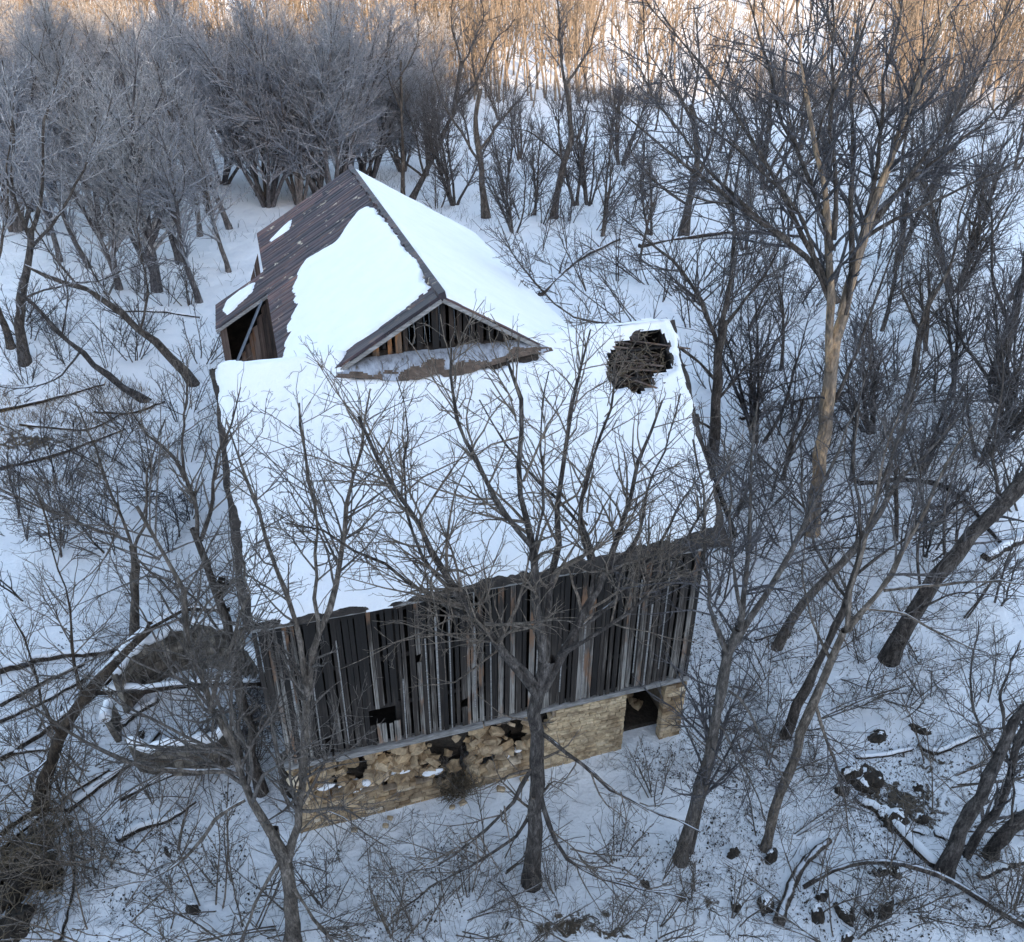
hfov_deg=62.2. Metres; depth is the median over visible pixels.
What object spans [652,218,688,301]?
sapling
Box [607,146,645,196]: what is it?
bush
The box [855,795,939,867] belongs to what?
fallen log
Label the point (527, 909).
shrub
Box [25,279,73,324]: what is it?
bush
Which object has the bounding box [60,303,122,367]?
bush
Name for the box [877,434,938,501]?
sapling
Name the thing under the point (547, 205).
bush
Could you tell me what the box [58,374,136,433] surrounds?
bush
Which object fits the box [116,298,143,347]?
sapling
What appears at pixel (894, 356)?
bush
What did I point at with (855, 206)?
bush
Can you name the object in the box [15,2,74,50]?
bare tree
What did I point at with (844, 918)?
rock
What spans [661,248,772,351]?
bush
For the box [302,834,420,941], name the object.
shrub
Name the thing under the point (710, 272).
sapling
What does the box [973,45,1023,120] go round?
bare tree
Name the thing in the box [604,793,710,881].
shrub
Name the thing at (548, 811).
dry weeds
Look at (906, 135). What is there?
bare tree
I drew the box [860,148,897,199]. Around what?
sapling
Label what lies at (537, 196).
bare tree
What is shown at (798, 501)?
bush
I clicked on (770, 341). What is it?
sapling
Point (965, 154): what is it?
bush
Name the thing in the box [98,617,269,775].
silo ruin
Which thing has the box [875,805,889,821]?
rock
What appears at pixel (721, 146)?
bare tree
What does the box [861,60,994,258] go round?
bare tree
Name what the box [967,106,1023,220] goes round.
bare tree
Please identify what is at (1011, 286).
bare tree
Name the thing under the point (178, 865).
shrub
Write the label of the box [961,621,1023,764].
shrub
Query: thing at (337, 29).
bare tree
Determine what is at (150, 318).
bush
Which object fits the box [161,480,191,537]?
sapling
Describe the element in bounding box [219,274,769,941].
bare tree
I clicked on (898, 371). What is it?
bush
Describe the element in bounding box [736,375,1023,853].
bare tree
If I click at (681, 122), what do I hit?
sapling
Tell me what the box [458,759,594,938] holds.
shrub
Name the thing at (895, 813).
rock
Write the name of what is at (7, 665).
fallen log
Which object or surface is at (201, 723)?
shrub
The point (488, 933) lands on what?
shrub
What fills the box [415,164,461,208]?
bush
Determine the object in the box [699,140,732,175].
bush
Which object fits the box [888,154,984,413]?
bare tree
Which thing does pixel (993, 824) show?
shrub
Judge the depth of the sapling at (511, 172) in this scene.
62.05 m
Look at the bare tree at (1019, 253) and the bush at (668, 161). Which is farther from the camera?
the bush at (668, 161)
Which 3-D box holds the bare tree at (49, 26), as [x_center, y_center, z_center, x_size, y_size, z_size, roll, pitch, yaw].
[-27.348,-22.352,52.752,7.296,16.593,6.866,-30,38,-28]
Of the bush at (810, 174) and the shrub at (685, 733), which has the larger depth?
the bush at (810, 174)
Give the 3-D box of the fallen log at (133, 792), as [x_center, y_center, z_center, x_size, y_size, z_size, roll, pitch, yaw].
[-9.310,8.436,25.247,0.598,0.550,4.728,24,37,34]
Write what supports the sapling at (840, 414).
on the ground at (250, 218)
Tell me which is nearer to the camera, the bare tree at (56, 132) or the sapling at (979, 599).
the sapling at (979, 599)
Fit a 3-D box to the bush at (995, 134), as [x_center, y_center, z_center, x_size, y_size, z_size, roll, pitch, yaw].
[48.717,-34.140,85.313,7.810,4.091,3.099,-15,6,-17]
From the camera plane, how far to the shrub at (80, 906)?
20.49 m
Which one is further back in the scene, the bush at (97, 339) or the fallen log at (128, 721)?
the bush at (97, 339)
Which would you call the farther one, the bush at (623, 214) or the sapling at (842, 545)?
the bush at (623, 214)
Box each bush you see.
[0,280,57,340]
[0,337,46,383]
[0,371,71,439]
[0,420,112,494]
[0,443,55,511]
[0,449,30,490]
[0,460,52,540]
[0,464,114,554]
[1,377,178,465]
[14,408,107,485]
[17,499,74,551]
[24,486,122,557]
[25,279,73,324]
[25,295,106,341]
[25,302,67,335]
[39,471,208,533]
[40,464,91,519]
[42,314,93,365]
[47,334,122,397]
[52,415,200,473]
[57,462,207,523]
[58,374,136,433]
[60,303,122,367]
[76,309,164,362]
[83,246,135,294]
[83,270,140,318]
[108,422,163,484]
[122,481,210,523]
[125,262,207,306]
[129,252,148,290]
[137,307,171,336]
[140,343,222,415]
[142,249,200,305]
[148,396,216,463]
[152,493,193,552]
[177,296,222,364]
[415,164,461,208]
[428,758,494,811]
[437,127,465,161]
[444,108,472,131]
[455,150,476,173]
[462,73,481,108]
[468,111,554,163]
[471,143,574,215]
[473,72,522,102]
[483,90,528,137]
[505,135,532,179]
[521,103,558,142]
[527,121,583,184]
[531,150,589,178]
[535,162,569,224]
[548,173,597,223]
[554,227,648,284]
[560,67,595,99]
[580,84,622,122]
[585,146,621,178]
[598,178,653,216]
[599,94,623,127]
[599,194,661,229]
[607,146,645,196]
[613,153,661,191]
[613,215,781,302]
[616,117,643,170]
[623,101,699,167]
[624,166,663,205]
[643,88,723,132]
[659,129,692,168]
[659,147,739,183]
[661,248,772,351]
[675,154,718,191]
[684,321,760,392]
[689,104,753,157]
[697,400,752,484]
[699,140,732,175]
[706,406,910,545]
[706,440,794,519]
[706,443,973,556]
[707,379,884,481]
[713,460,823,552]
[726,524,779,555]
[730,235,822,311]
[731,176,790,221]
[734,172,768,212]
[735,412,808,502]
[739,144,788,202]
[739,357,810,436]
[740,236,783,281]
[750,153,839,197]
[754,358,896,432]
[760,266,813,317]
[763,220,799,268]
[764,239,801,287]
[778,324,844,380]
[783,262,868,315]
[790,176,840,217]
[790,366,941,475]
[792,150,826,192]
[798,238,963,314]
[814,219,902,268]
[824,302,960,393]
[828,168,893,221]
[835,295,1023,408]
[840,335,961,409]
[841,361,931,432]
[854,268,982,336]
[856,114,917,168]
[870,192,927,260]
[875,163,961,202]
[882,426,1023,558]
[890,398,984,482]
[898,214,1016,295]
[901,249,977,325]
[907,444,994,566]
[919,272,1021,435]
[922,194,962,248]
[929,468,1012,534]
[934,196,1023,275]
[934,279,1006,346]
[944,194,1010,266]
[945,385,1023,469]
[948,238,988,289]
[959,143,972,171]
[968,118,1019,146]
[974,305,1023,363]
[976,366,1023,438]
[978,286,1023,353]
[987,244,1023,294]
[1001,157,1022,191]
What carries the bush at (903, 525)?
on the ground at (250, 218)
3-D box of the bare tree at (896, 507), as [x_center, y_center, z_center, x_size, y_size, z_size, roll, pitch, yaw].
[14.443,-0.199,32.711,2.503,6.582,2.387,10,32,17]
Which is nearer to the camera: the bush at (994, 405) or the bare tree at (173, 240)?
the bush at (994, 405)
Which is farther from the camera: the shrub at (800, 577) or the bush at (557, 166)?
the bush at (557, 166)
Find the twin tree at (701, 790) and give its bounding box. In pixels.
[606,385,888,868]
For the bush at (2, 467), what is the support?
on the ground at (250, 218)
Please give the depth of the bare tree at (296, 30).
84.91 m
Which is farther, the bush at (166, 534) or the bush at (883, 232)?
the bush at (883, 232)
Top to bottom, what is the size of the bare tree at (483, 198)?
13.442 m
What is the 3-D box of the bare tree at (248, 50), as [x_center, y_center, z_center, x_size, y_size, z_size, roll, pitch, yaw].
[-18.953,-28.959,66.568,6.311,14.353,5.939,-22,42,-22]
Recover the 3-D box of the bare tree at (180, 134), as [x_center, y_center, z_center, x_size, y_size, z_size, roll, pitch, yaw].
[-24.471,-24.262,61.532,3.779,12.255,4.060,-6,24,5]
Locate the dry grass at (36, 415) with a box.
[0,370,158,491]
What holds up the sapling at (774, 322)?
on the ground at (250, 218)
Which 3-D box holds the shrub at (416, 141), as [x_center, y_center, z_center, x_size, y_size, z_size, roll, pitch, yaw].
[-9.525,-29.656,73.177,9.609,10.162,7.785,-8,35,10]
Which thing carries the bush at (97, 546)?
on the ground at (250, 218)
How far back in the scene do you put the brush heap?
21.29 m
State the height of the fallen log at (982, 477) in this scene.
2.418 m
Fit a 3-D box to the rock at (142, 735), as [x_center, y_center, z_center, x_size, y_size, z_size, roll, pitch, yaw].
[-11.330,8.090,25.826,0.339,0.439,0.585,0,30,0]
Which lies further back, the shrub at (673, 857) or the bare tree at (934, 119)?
the bare tree at (934, 119)
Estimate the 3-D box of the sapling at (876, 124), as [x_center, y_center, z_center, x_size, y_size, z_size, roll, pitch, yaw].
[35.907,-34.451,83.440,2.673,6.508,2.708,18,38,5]
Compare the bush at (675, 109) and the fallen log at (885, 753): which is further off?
the bush at (675, 109)
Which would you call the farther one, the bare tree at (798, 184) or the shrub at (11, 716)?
the bare tree at (798, 184)
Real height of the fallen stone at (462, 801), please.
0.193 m
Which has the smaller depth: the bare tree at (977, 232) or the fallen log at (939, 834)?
the fallen log at (939, 834)
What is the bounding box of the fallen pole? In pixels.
[197,674,259,732]
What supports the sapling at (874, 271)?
on the ground at (250, 218)
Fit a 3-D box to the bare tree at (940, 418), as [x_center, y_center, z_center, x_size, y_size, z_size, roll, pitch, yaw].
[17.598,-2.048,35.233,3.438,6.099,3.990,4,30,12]
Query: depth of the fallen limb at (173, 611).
27.18 m
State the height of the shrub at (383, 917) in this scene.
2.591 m
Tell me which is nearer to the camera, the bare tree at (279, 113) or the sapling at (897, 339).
the sapling at (897, 339)
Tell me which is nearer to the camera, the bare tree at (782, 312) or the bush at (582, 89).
the bare tree at (782, 312)
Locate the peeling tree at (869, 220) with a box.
[572,0,1023,537]
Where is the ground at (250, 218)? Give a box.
[0,0,1023,941]
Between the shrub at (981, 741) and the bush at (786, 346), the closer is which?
the shrub at (981, 741)
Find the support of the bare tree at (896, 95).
on the ground at (250, 218)
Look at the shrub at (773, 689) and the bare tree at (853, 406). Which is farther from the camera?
the bare tree at (853, 406)
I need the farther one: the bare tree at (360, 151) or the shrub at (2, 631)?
the bare tree at (360, 151)
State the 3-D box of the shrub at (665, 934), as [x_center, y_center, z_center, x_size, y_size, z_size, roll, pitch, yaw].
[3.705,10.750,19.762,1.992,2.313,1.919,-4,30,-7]
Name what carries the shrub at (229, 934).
on the ground at (250, 218)
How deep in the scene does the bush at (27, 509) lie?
32.26 m
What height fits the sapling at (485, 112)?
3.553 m
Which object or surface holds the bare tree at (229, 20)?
on the ground at (250, 218)
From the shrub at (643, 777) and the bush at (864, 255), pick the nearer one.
the shrub at (643, 777)
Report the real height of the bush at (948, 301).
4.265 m
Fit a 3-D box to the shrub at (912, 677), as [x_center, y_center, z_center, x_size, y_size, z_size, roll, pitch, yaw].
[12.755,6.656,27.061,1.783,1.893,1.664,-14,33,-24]
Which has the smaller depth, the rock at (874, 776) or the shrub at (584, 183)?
the rock at (874, 776)
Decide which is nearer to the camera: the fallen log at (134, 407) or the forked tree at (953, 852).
the forked tree at (953, 852)
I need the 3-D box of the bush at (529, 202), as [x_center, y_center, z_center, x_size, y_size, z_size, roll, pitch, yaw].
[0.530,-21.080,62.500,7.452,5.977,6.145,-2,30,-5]
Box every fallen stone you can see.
[458,798,466,806]
[496,785,505,792]
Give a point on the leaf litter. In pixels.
(637, 831)
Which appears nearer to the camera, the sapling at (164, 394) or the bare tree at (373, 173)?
the sapling at (164, 394)
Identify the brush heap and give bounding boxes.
[0,716,161,941]
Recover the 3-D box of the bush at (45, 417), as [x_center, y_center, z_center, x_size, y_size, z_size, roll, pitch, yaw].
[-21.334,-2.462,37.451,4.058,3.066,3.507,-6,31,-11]
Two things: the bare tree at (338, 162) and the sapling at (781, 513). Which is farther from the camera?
the bare tree at (338, 162)
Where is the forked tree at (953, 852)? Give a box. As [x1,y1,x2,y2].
[922,608,1023,880]
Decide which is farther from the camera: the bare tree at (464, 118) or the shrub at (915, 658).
the bare tree at (464, 118)
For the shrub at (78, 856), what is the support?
on the ground at (250, 218)
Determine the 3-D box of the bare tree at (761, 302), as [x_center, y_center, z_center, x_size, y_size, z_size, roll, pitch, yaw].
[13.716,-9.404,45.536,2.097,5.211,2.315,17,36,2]
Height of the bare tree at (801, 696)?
12.722 m
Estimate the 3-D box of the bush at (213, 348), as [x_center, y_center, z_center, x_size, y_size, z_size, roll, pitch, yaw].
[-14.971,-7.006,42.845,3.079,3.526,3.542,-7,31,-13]
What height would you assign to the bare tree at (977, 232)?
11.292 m
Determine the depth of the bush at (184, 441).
36.20 m
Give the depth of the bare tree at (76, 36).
89.92 m
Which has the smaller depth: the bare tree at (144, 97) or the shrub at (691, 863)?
the shrub at (691, 863)
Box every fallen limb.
[0,677,111,761]
[98,599,229,690]
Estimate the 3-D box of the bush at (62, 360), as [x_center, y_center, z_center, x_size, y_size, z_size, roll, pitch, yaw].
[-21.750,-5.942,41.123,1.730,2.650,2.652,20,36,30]
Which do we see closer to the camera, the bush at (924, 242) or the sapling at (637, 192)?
the bush at (924, 242)
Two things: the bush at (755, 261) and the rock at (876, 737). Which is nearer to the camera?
the rock at (876, 737)
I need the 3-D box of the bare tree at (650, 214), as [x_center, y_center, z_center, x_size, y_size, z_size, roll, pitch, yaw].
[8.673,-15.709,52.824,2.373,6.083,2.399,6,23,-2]
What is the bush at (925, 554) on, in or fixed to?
on the ground at (250, 218)
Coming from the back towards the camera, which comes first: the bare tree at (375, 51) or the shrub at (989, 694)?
the bare tree at (375, 51)
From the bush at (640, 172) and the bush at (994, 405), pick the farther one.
the bush at (640, 172)
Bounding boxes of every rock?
[135,729,144,738]
[164,845,171,856]
[185,902,200,915]
[217,575,228,593]
[640,877,649,888]
[726,846,739,859]
[731,896,740,912]
[757,892,774,917]
[764,847,777,864]
[811,901,824,924]
[815,888,827,901]
[833,901,854,926]
[834,782,849,797]
[840,762,863,783]
[842,929,853,941]
[851,777,874,794]
[861,763,884,788]
[864,904,874,919]
[867,729,886,743]
[871,866,887,876]
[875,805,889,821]
[878,900,893,919]
[883,807,908,831]
[886,865,902,878]
[908,724,931,734]
[912,782,923,791]
[913,812,928,824]
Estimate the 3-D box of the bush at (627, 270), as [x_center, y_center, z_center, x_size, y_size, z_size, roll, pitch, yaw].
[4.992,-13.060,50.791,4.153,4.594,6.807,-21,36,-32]
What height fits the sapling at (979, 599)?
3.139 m
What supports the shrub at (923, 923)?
on the ground at (250, 218)
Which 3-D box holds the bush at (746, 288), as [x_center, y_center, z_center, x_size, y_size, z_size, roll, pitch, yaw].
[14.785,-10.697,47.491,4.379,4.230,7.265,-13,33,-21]
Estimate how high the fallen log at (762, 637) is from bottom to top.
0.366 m
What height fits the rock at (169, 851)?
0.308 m
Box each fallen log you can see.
[0,377,103,412]
[0,428,122,470]
[0,646,117,673]
[0,660,84,706]
[0,674,90,722]
[0,769,109,848]
[0,802,62,835]
[13,746,49,754]
[19,405,125,430]
[52,833,75,941]
[64,729,160,812]
[94,394,166,414]
[115,799,195,843]
[118,712,260,801]
[120,696,159,726]
[123,309,199,320]
[537,222,620,295]
[638,207,810,247]
[739,389,844,420]
[754,630,779,640]
[772,838,831,926]
[854,747,913,759]
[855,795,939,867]
[856,460,1011,551]
[906,825,924,834]
[917,727,995,754]
[930,437,1023,508]
[933,830,966,846]
[976,856,1023,880]
[980,532,1023,562]
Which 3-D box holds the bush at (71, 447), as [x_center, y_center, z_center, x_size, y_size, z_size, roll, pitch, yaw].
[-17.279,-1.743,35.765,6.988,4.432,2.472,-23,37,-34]
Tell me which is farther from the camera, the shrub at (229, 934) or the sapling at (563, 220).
the sapling at (563, 220)
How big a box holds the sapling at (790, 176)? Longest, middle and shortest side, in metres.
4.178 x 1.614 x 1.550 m
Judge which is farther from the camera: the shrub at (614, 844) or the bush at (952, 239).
the bush at (952, 239)
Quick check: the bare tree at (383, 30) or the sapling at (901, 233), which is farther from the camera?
the bare tree at (383, 30)
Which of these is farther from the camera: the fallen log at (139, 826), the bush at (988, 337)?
the bush at (988, 337)
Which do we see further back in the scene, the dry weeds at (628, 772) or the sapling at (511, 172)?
the sapling at (511, 172)
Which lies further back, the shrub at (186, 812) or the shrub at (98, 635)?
the shrub at (98, 635)
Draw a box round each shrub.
[0,604,70,707]
[0,612,130,703]
[0,675,152,773]
[0,691,89,875]
[0,691,180,901]
[0,699,34,745]
[0,735,106,782]
[0,746,112,849]
[0,753,103,940]
[0,763,126,941]
[0,775,205,913]
[0,820,219,941]
[12,702,98,806]
[18,725,98,824]
[19,614,122,684]
[26,840,94,923]
[29,857,96,921]
[57,797,140,891]
[64,739,206,867]
[85,765,248,941]
[90,524,212,618]
[109,886,189,941]
[117,705,251,815]
[117,754,174,805]
[122,791,375,941]
[149,775,252,941]
[173,704,225,754]
[177,834,364,941]
[218,692,269,726]
[221,660,262,694]
[225,645,261,703]
[235,702,280,782]
[251,789,420,911]
[274,844,362,912]
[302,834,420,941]
[350,865,442,941]
[364,761,428,799]
[374,54,449,175]
[375,851,507,941]
[404,72,522,205]
[413,813,551,941]
[436,738,493,795]
[441,829,503,906]
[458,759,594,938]
[482,852,605,941]
[496,893,635,941]
[521,824,576,905]
[549,80,624,205]
[575,863,658,936]
[584,797,664,868]
[594,48,678,165]
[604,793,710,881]
[611,734,678,806]
[630,869,717,941]
[649,863,713,941]
[670,661,876,780]
[671,707,784,784]
[672,835,732,932]
[693,592,850,730]
[695,578,823,670]
[707,852,781,941]
[716,802,917,912]
[719,678,841,790]
[721,628,888,744]
[722,660,822,762]
[724,732,900,894]
[732,650,779,701]
[739,537,849,614]
[746,708,890,862]
[746,842,942,941]
[750,591,843,638]
[759,636,915,720]
[777,536,869,605]
[785,527,889,614]
[798,548,908,663]
[805,581,905,719]
[805,719,851,776]
[817,874,975,941]
[826,802,963,923]
[838,615,883,663]
[840,856,907,939]
[848,683,897,719]
[856,637,971,740]
[858,818,975,940]
[859,806,1002,939]
[870,552,981,663]
[872,667,1023,794]
[879,527,1023,595]
[881,651,943,702]
[891,626,1023,732]
[903,639,978,771]
[905,711,1023,886]
[922,767,1017,846]
[932,825,1023,916]
[934,663,1022,763]
[960,845,1023,909]
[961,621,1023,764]
[965,860,1023,936]
[994,656,1023,707]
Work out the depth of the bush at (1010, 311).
42.49 m
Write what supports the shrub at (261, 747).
on the ground at (250, 218)
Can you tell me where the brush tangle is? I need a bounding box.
[193,646,282,805]
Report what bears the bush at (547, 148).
on the ground at (250, 218)
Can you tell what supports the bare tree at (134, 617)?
on the ground at (250, 218)
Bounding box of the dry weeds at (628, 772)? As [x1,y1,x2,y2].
[0,592,1023,941]
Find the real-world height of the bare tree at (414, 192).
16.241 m
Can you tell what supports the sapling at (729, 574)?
on the ground at (250, 218)
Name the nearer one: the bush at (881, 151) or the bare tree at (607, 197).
the bare tree at (607, 197)
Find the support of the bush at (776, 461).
on the ground at (250, 218)
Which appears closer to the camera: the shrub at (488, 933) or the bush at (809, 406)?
the shrub at (488, 933)
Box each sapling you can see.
[0,433,31,517]
[0,563,23,601]
[38,491,66,557]
[42,323,65,358]
[80,486,108,519]
[113,389,163,473]
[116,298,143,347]
[144,371,177,421]
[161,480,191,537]
[189,419,211,468]
[479,100,492,127]
[486,132,519,194]
[494,167,527,219]
[530,95,543,126]
[538,198,564,250]
[547,217,589,290]
[550,190,572,248]
[557,97,572,137]
[564,115,592,162]
[596,172,636,230]
[601,218,634,280]
[630,164,659,217]
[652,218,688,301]
[655,233,700,327]
[667,109,688,146]
[670,200,689,242]
[678,144,716,214]
[683,115,709,159]
[684,94,701,137]
[703,232,748,281]
[708,235,773,329]
[708,491,764,597]
[709,222,741,297]
[711,229,754,311]
[721,426,765,517]
[729,220,777,283]
[736,141,762,200]
[736,177,776,281]
[746,306,789,388]
[751,280,817,374]
[752,491,806,556]
[771,329,803,417]
[783,155,797,192]
[803,243,840,300]
[828,512,857,564]
[830,373,860,448]
[831,174,871,225]
[839,325,864,381]
[857,386,924,467]
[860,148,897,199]
[864,89,895,149]
[864,220,909,290]
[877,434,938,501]
[879,312,916,379]
[885,201,911,272]
[893,246,952,294]
[908,312,992,392]
[910,325,964,402]
[927,216,972,288]
[941,243,978,313]
[943,425,982,497]
[946,455,985,541]
[950,341,998,417]
[960,395,1018,511]
[963,547,1022,617]
[965,511,1023,605]
[979,295,1002,330]
[997,451,1023,520]
[998,269,1023,341]
[999,439,1023,468]
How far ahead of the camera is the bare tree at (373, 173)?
71.77 m
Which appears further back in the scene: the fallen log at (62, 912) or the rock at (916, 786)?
the rock at (916, 786)
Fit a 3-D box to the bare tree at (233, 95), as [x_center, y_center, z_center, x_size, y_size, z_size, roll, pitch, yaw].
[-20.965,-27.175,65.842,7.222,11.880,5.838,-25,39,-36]
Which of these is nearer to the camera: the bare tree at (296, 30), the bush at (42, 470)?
the bush at (42, 470)
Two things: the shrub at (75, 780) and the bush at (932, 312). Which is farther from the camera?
the bush at (932, 312)
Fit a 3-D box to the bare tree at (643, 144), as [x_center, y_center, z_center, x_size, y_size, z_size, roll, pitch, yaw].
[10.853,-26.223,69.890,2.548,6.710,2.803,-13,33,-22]
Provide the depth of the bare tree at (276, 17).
76.24 m
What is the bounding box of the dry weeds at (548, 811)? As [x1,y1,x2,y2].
[0,523,1023,941]
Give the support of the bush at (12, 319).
on the ground at (250, 218)
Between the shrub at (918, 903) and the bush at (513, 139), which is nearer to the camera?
the shrub at (918, 903)
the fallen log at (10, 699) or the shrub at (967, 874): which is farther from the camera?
the fallen log at (10, 699)
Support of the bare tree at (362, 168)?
on the ground at (250, 218)
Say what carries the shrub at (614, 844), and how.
on the ground at (250, 218)
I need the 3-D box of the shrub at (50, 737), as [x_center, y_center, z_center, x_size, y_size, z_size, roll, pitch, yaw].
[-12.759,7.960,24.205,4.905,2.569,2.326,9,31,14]
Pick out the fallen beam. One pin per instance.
(157, 685)
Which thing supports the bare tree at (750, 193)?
on the ground at (250, 218)
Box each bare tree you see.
[0,0,44,76]
[0,0,85,232]
[0,0,132,236]
[0,20,10,95]
[0,42,179,367]
[0,54,90,235]
[0,60,59,349]
[0,87,92,262]
[0,101,92,268]
[0,168,199,386]
[0,233,151,402]
[0,358,475,941]
[0,378,214,654]
[1,63,78,211]
[2,33,76,183]
[4,4,109,87]
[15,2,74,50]
[16,0,100,106]
[16,69,163,290]
[20,0,96,153]
[24,58,145,264]
[27,75,125,231]
[52,0,119,98]
[52,35,140,218]
[60,0,124,69]
[61,13,120,125]
[69,1,203,292]
[71,0,156,119]
[76,48,189,182]
[91,13,150,149]
[95,104,230,303]
[100,336,271,797]
[109,0,215,174]
[112,0,208,139]
[112,18,226,236]
[113,31,184,228]
[116,85,193,263]
[119,0,289,153]
[119,19,232,229]
[129,56,209,215]
[133,15,314,184]
[139,3,390,207]
[145,0,426,191]
[153,114,253,272]
[163,0,309,136]
[187,33,311,149]
[194,38,258,195]
[196,52,269,199]
[205,0,373,204]
[217,0,362,204]
[218,1,263,47]
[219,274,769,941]
[222,2,304,188]
[236,0,382,193]
[262,0,318,153]
[277,11,311,62]
[292,0,424,174]
[300,0,380,124]
[301,29,446,174]
[307,2,432,177]
[358,41,438,172]
[360,0,405,92]
[360,32,391,80]
[366,0,439,195]
[370,1,464,140]
[409,0,527,199]
[414,75,452,134]
[415,20,539,218]
[438,50,481,112]
[449,68,473,148]
[468,134,540,232]
[471,50,514,119]
[476,135,813,464]
[482,93,523,189]
[496,80,538,159]
[499,0,615,218]
[517,117,563,215]
[538,81,612,205]
[559,62,575,111]
[587,115,633,236]
[597,63,632,148]
[610,1,752,236]
[626,137,666,235]
[636,112,661,186]
[636,167,675,257]
[652,59,673,130]
[673,27,711,124]
[693,260,842,442]
[704,128,763,250]
[710,67,766,200]
[718,47,759,150]
[733,18,895,190]
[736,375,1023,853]
[747,253,797,330]
[752,59,765,107]
[753,250,808,370]
[754,38,831,150]
[756,325,1003,739]
[758,360,845,479]
[781,106,828,230]
[804,73,895,178]
[805,277,911,434]
[820,365,880,480]
[852,26,896,112]
[856,391,925,540]
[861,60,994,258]
[872,64,912,151]
[876,223,921,331]
[885,47,947,178]
[885,97,1023,291]
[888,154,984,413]
[893,166,1023,404]
[893,354,981,471]
[899,219,969,350]
[900,83,974,199]
[914,19,1011,129]
[919,247,1006,395]
[945,252,1023,443]
[950,340,1023,459]
[960,137,1012,239]
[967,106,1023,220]
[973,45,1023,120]
[985,249,1023,378]
[1009,181,1023,300]
[1012,108,1023,170]
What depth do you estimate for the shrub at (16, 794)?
23.20 m
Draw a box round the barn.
[209,164,737,833]
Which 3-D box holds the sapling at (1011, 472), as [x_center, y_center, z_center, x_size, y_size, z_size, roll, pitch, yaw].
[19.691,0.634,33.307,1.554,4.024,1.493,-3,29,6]
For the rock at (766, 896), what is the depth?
21.06 m
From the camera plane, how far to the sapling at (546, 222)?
55.09 m
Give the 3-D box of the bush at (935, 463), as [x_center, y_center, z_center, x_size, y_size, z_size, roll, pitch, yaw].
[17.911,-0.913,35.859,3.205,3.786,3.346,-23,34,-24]
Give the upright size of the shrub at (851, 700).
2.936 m
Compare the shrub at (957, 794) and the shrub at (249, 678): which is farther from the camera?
the shrub at (249, 678)
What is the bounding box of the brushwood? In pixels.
[0,132,1023,641]
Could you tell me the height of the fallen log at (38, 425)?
2.297 m
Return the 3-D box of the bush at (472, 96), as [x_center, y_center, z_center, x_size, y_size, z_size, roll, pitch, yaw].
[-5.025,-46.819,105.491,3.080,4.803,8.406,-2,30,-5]
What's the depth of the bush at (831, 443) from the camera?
35.89 m
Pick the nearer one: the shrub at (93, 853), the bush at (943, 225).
the shrub at (93, 853)
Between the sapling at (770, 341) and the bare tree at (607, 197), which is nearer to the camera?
the sapling at (770, 341)
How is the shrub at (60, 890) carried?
on the ground at (250, 218)
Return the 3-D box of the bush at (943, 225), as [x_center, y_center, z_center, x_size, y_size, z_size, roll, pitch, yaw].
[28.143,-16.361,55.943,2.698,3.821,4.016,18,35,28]
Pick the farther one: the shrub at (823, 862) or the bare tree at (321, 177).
the bare tree at (321, 177)
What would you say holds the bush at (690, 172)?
on the ground at (250, 218)
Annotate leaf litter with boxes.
[37,567,1023,941]
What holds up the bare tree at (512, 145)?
on the ground at (250, 218)
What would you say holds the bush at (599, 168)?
on the ground at (250, 218)
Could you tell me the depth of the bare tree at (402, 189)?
63.15 m
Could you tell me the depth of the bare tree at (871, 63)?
101.11 m
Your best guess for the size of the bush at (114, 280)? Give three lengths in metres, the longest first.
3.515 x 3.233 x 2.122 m
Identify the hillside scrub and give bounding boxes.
[4,0,1023,108]
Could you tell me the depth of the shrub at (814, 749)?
24.60 m
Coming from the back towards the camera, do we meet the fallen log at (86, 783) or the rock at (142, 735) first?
the rock at (142, 735)
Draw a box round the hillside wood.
[0,0,1023,114]
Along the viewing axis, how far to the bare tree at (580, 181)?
63.83 m
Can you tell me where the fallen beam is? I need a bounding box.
[98,677,260,694]
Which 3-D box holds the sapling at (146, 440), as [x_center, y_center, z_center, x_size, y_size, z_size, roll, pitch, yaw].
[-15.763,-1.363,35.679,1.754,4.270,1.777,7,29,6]
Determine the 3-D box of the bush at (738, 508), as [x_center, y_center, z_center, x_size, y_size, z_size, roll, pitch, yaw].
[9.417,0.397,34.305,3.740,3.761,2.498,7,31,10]
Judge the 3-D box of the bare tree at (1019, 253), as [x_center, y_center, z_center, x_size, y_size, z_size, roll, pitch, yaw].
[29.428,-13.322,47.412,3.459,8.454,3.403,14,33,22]
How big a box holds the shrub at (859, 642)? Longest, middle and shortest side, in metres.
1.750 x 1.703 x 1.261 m
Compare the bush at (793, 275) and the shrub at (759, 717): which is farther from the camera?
the bush at (793, 275)
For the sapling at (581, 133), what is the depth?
79.35 m
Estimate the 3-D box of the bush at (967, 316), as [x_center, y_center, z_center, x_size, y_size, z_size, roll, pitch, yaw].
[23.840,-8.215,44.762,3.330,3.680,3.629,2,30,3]
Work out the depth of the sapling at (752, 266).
45.65 m
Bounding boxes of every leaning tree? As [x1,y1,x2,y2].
[0,481,232,818]
[770,323,974,650]
[877,302,1023,667]
[981,747,1023,861]
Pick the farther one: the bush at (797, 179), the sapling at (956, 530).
the bush at (797, 179)
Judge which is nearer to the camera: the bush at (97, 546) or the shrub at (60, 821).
the shrub at (60, 821)
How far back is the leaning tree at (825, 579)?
27.30 m
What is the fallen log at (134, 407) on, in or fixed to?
on the ground at (250, 218)

